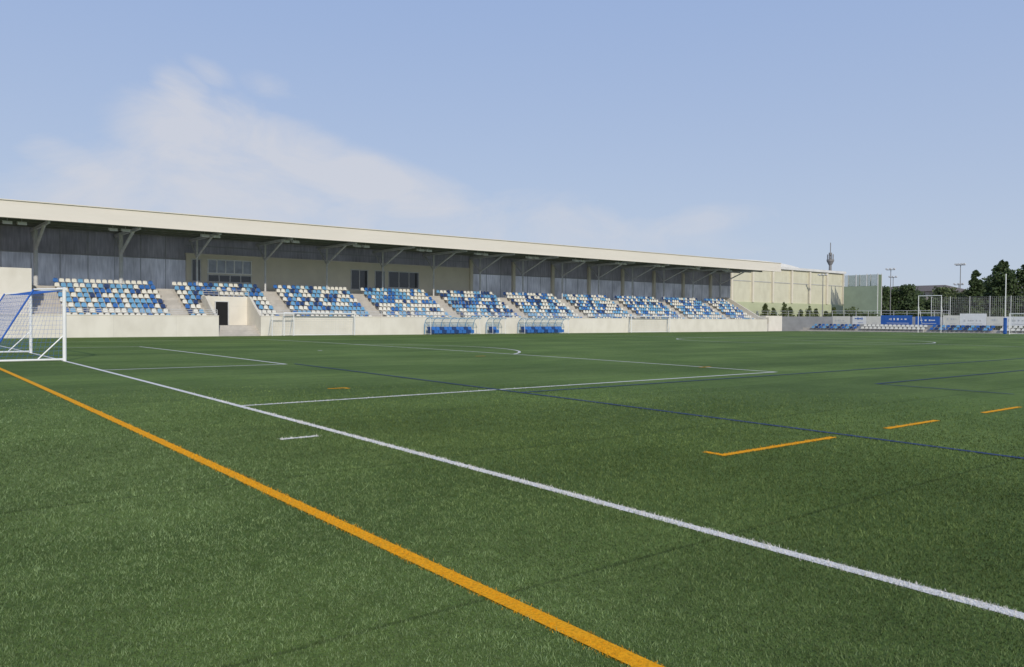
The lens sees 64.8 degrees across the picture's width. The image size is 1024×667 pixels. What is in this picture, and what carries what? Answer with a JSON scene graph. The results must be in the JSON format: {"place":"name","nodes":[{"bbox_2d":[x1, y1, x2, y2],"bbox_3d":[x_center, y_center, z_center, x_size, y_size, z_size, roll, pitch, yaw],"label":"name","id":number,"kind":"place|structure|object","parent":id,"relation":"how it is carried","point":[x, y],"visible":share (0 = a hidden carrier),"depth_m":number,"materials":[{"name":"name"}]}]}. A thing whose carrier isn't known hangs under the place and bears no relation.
{"place":"outdoors","nodes":[
{"label":"outdoors","id":0,"kind":"place"},
{"bbox_2d":[0,331,1023,666],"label":"football pitch","id":1,"kind":"object","parent":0,"point":[814,357],"visible":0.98,"depth_m":8.49,"materials":[{"name":"green plant"}]},
{"bbox_2d":[0,287,66,361],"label":"football goal","id":2,"kind":"object","parent":1,"relation":"on","point":[63,303],"visible":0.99,"depth_m":27.22,"materials":[{"name":"white paint"}]},
{"bbox_2d":[268,313,293,335],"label":"football goal","id":3,"kind":"object","parent":1,"relation":"on","point":[272,326],"visible":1,"depth_m":71.91,"materials":[{"name":"white paint"}]},
{"bbox_2d":[282,312,354,335],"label":"football goal","id":4,"kind":"object","parent":1,"relation":"on","point":[283,332],"visible":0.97,"depth_m":75.11,"materials":[{"name":"white paint"}]},
{"bbox_2d":[424,317,480,333],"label":"dugout","id":5,"kind":"object","parent":1,"relation":"on","point":[456,330],"visible":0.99,"depth_m":83.12,"materials":[{"name":"white paint"}]},
{"bbox_2d":[486,317,505,333],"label":"dugout","id":6,"kind":"object","parent":1,"relation":"on","point":[492,330],"visible":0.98,"depth_m":86.52,"materials":[{"name":"white paint"}]},
{"bbox_2d":[0,368,1018,666],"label":"pitch marking","id":7,"kind":"object","parent":1,"relation":"on","point":[552,620],"visible":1,"depth_m":5.49,"materials":[{"name":"orange paint"}]},
{"bbox_2d":[1,331,1023,618],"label":"pitch marking","id":8,"kind":"object","parent":1,"relation":"on","point":[877,577],"visible":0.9,"depth_m":7.37,"materials":[{"name":"white paint"}]},
{"bbox_2d":[518,318,568,332],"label":"dugout","id":9,"kind":"object","parent":1,"relation":"on","point":[540,329],"visible":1,"depth_m":90.90,"materials":[{"name":"white paint"}]},
{"bbox_2d":[629,316,669,332],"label":"football goal","id":10,"kind":"object","parent":1,"relation":"on","point":[631,319],"visible":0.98,"depth_m":102.32,"materials":[{"name":"white paint"}]},
{"bbox_2d":[299,358,1023,458],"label":"pitch marking","id":11,"kind":"object","parent":1,"relation":"on","point":[747,421],"visible":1,"depth_m":17.52,"materials":[{"name":"paint"}]},
{"bbox_2d":[918,295,946,332],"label":"practice frame","id":12,"kind":"object","parent":1,"relation":"on","point":[941,312],"visible":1,"depth_m":105.21,"materials":[{"name":"white paint"}]},
{"bbox_2d":[1003,274,1006,333],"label":"rugby post","id":13,"kind":"object","parent":1,"relation":"on","point":[1005,325],"visible":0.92,"depth_m":96.31,"materials":[{"name":"white paint"}]},
{"bbox_2d":[1009,313,1023,333],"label":"football goal","id":14,"kind":"object","parent":1,"relation":"on","point":[1015,330],"visible":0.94,"depth_m":95.47,"materials":[{"name":"white paint"}]},
{"bbox_2d":[0,382,1023,666],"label":"grass","id":15,"kind":"structure","parent":0,"point":[710,440],"depth_m":6.47,"materials":[{"name":"green plant"}]},
{"bbox_2d":[0,0,1023,289],"label":"sky","id":16,"kind":"structure","parent":0,"point":[888,134],"materials":[{"name":"blue"}]},
{"bbox_2d":[730,259,845,316],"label":"industrial hall","id":17,"kind":"structure","parent":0,"point":[796,289],"depth_m":148.27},
{"bbox_2d":[799,327,1023,333],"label":"terrace","id":18,"kind":"structure","parent":0,"point":[897,330],"depth_m":113.60,"materials":[{"name":"concrete"}]},
{"bbox_2d":[886,285,966,309],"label":"apartment building","id":19,"kind":"structure","parent":0,"point":[926,289],"depth_m":217.37,"materials":[{"name":"grey tile"}]},
{"bbox_3d":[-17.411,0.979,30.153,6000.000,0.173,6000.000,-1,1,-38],"label":"ground","id":20,"kind":"structure","parent":0,"visible":0},
{"bbox_2d":[0,198,781,337],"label":"grandstand","id":21,"kind":"object","parent":20,"relation":"on","point":[49,242],"visible":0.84,"depth_m":79.26,"materials":[{"name":"beige concrete"}]},
{"bbox_2d":[2,218,11,223],"bbox_3d":[-38.041,-8.514,60.802,0.600,0.570,0.600,-1,1,-38],"label":"floodlight","id":22,"kind":"object","parent":21,"relation":"hanging from","point":[6,222],"visible":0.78,"depth_m":60.62,"materials":[{"name":"metal"}]},
{"bbox_2d":[17,219,26,224],"bbox_3d":[-37.298,-8.521,61.393,0.600,0.570,0.600,-1,1,-38],"label":"floodlight","id":23,"kind":"object","parent":21,"relation":"hanging from","point":[21,223],"visible":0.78,"depth_m":61.19,"materials":[{"name":"metal"}]},
{"bbox_2d":[0,307,216,313],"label":"railing","id":24,"kind":"object","parent":21,"relation":"on","point":[121,312],"visible":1,"depth_m":63.96,"materials":[{"name":"metal"}]},
{"bbox_2d":[108,225,117,230],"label":"floodlight","id":25,"kind":"object","parent":21,"relation":"hanging from","point":[112,229],"visible":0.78,"depth_m":65.17,"materials":[{"name":"metal"}]},
{"bbox_2d":[121,226,129,231],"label":"floodlight","id":26,"kind":"object","parent":21,"relation":"hanging from","point":[125,230],"visible":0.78,"depth_m":65.75,"materials":[{"name":"metal"}]},
{"bbox_2d":[214,301,228,324],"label":"door","id":27,"kind":"structure","parent":21,"relation":"in","point":[222,307],"depth_m":72.88,"materials":[{"name":"metal"}]},
{"bbox_2d":[203,289,248,296],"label":"railing","id":28,"kind":"object","parent":21,"relation":"on","point":[233,294],"visible":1,"depth_m":73.61,"materials":[{"name":"metal"}]},
{"bbox_2d":[253,284,754,318],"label":"stadium seats","id":29,"kind":"object","parent":21,"relation":"on","point":[644,306],"visible":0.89,"depth_m":94.92,"materials":[{"name":"plastic"}]},
{"bbox_2d":[261,310,757,318],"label":"railing","id":30,"kind":"object","parent":21,"relation":"on","point":[600,315],"visible":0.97,"depth_m":88.14,"materials":[{"name":"metal"}]},
{"bbox_2d":[760,303,769,315],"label":"cypress","id":31,"kind":"object","parent":20,"relation":"on","point":[765,308],"visible":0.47,"depth_m":139.39,"materials":[{"name":"green plant"}]},
{"bbox_2d":[769,307,776,315],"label":"cypress","id":32,"kind":"object","parent":20,"relation":"on","point":[773,310],"visible":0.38,"depth_m":141.30,"materials":[{"name":"green plant"}]},
{"bbox_2d":[778,302,789,316],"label":"cypress","id":33,"kind":"object","parent":20,"relation":"on","point":[784,309],"visible":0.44,"depth_m":142.66,"materials":[{"name":"green plant"}]},
{"bbox_2d":[787,306,795,316],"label":"cypress","id":34,"kind":"object","parent":20,"relation":"on","point":[790,310],"visible":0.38,"depth_m":144.52,"materials":[{"name":"green plant"}]},
{"bbox_2d":[797,309,803,316],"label":"cypress","id":35,"kind":"object","parent":20,"relation":"on","point":[800,315],"visible":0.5,"depth_m":146.26,"materials":[{"name":"green plant"}]},
{"bbox_2d":[804,305,814,316],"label":"cypress","id":36,"kind":"object","parent":20,"relation":"on","point":[809,309],"visible":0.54,"depth_m":147.80,"materials":[{"name":"green plant"}]},
{"bbox_2d":[813,308,819,316],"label":"cypress","id":37,"kind":"object","parent":20,"relation":"on","point":[816,311],"visible":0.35,"depth_m":149.69,"materials":[{"name":"green plant"}]},
{"bbox_2d":[818,274,826,316],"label":"floodlight pole","id":38,"kind":"object","parent":20,"relation":"on","point":[822,292],"visible":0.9,"depth_m":147.91,"materials":[{"name":"metal"}]},
{"bbox_2d":[827,243,833,270],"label":"telecom mast","id":39,"kind":"object","parent":20,"relation":"on","point":[830,261],"visible":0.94,"depth_m":249.31,"materials":[{"name":"metal"}]},
{"bbox_2d":[833,316,849,323],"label":"advertising board","id":40,"kind":"object","parent":20,"relation":"on","point":[841,319],"visible":0.87,"depth_m":123.66,"materials":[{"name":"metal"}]},
{"bbox_2d":[755,310,950,330],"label":"boundary wall","id":41,"kind":"structure","parent":20,"relation":"on","point":[794,323],"depth_m":129.10,"materials":[{"name":"concrete"}]},
{"bbox_2d":[852,316,865,326],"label":"advertising board","id":42,"kind":"object","parent":20,"relation":"on","point":[858,319],"visible":0.87,"depth_m":121.51,"materials":[{"name":"white paint"}]},
{"bbox_2d":[844,273,881,315],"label":"net cage","id":43,"kind":"object","parent":20,"relation":"on","point":[866,297],"visible":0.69,"depth_m":150.43,"materials":[{"name":"fabric"}]},
{"bbox_2d":[866,316,880,323],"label":"advertising board","id":44,"kind":"object","parent":20,"relation":"on","point":[873,319],"visible":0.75,"depth_m":119.72,"materials":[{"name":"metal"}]},
{"bbox_2d":[885,268,894,314],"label":"floodlight pole","id":45,"kind":"object","parent":20,"relation":"on","point":[890,286],"visible":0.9,"depth_m":149.16,"materials":[{"name":"metal"}]},
{"bbox_2d":[882,285,900,314],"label":"tree","id":46,"kind":"object","parent":20,"relation":"on","point":[885,297],"visible":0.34,"depth_m":158.76,"materials":[{"name":"green plant"}]},
{"bbox_2d":[881,315,911,325],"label":"advertising board","id":47,"kind":"object","parent":20,"relation":"on","point":[897,319],"visible":0.91,"depth_m":117.03,"materials":[{"name":"blue paint"}]},
{"bbox_2d":[888,284,925,315],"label":"tree","id":48,"kind":"object","parent":20,"relation":"on","point":[908,294],"visible":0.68,"depth_m":158.19,"materials":[{"name":"green plant"}]},
{"bbox_2d":[826,306,1023,329],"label":"hedge","id":49,"kind":"object","parent":20,"relation":"on","point":[997,310],"visible":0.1,"depth_m":120.79,"materials":[{"name":"green plant"}]},
{"bbox_2d":[915,316,939,327],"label":"advertising board","id":50,"kind":"object","parent":20,"relation":"on","point":[930,320],"visible":0.85,"depth_m":113.50,"materials":[{"name":"blue paint"}]},
{"bbox_2d":[917,298,945,315],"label":"tree","id":51,"kind":"object","parent":20,"relation":"on","point":[927,304],"visible":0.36,"depth_m":156.87,"materials":[{"name":"green plant"}]},
{"bbox_2d":[925,286,959,303],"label":"tree","id":52,"kind":"object","parent":20,"relation":"on","point":[943,291],"visible":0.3,"depth_m":168.45,"materials":[{"name":"green plant"}]},
{"bbox_2d":[943,315,959,326],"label":"advertising board","id":53,"kind":"object","parent":20,"relation":"on","point":[951,319],"visible":0.85,"depth_m":111.08,"materials":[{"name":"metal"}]},
{"bbox_2d":[944,289,971,327],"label":"tree","id":54,"kind":"object","parent":20,"relation":"on","point":[955,302],"visible":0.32,"depth_m":134.77,"materials":[{"name":"green plant"}]},
{"bbox_2d":[954,263,965,291],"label":"floodlight pole","id":55,"kind":"object","parent":20,"relation":"on","point":[958,264],"visible":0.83,"depth_m":139.77,"materials":[{"name":"metal"}]},
{"bbox_2d":[959,269,986,313],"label":"tree","id":56,"kind":"object","parent":20,"relation":"on","point":[975,291],"visible":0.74,"depth_m":129.47,"materials":[{"name":"green plant"}]},
{"bbox_2d":[960,314,986,325],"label":"advertising board","id":57,"kind":"object","parent":20,"relation":"on","point":[973,319],"visible":0.88,"depth_m":108.86,"materials":[{"name":"white paint"}]},
{"bbox_2d":[931,296,1023,329],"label":"wire fence","id":58,"kind":"object","parent":20,"relation":"on","point":[974,305],"visible":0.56,"depth_m":112.38,"materials":[{"name":"metal"}]},
{"bbox_2d":[987,317,1004,327],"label":"advertising board","id":59,"kind":"object","parent":20,"relation":"on","point":[995,321],"visible":0.83,"depth_m":106.74,"materials":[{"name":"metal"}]},
{"bbox_2d":[978,277,1013,328],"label":"tree","id":60,"kind":"object","parent":20,"relation":"on","point":[983,296],"visible":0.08,"depth_m":134.25,"materials":[{"name":"green plant"}]},
{"bbox_2d":[983,259,1023,316],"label":"tree","id":61,"kind":"object","parent":20,"relation":"on","point":[1001,270],"visible":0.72,"depth_m":128.97,"materials":[{"name":"green plant"}]},
{"bbox_2d":[1003,264,1023,316],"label":"tree","id":62,"kind":"object","parent":20,"relation":"on","point":[1019,273],"visible":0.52,"depth_m":128.59,"materials":[{"name":"green plant"}]},
{"bbox_2d":[1006,317,1023,327],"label":"advertising board","id":63,"kind":"object","parent":20,"relation":"on","point":[1018,322],"visible":0.77,"depth_m":104.78,"materials":[{"name":"white paint"}]}
]}

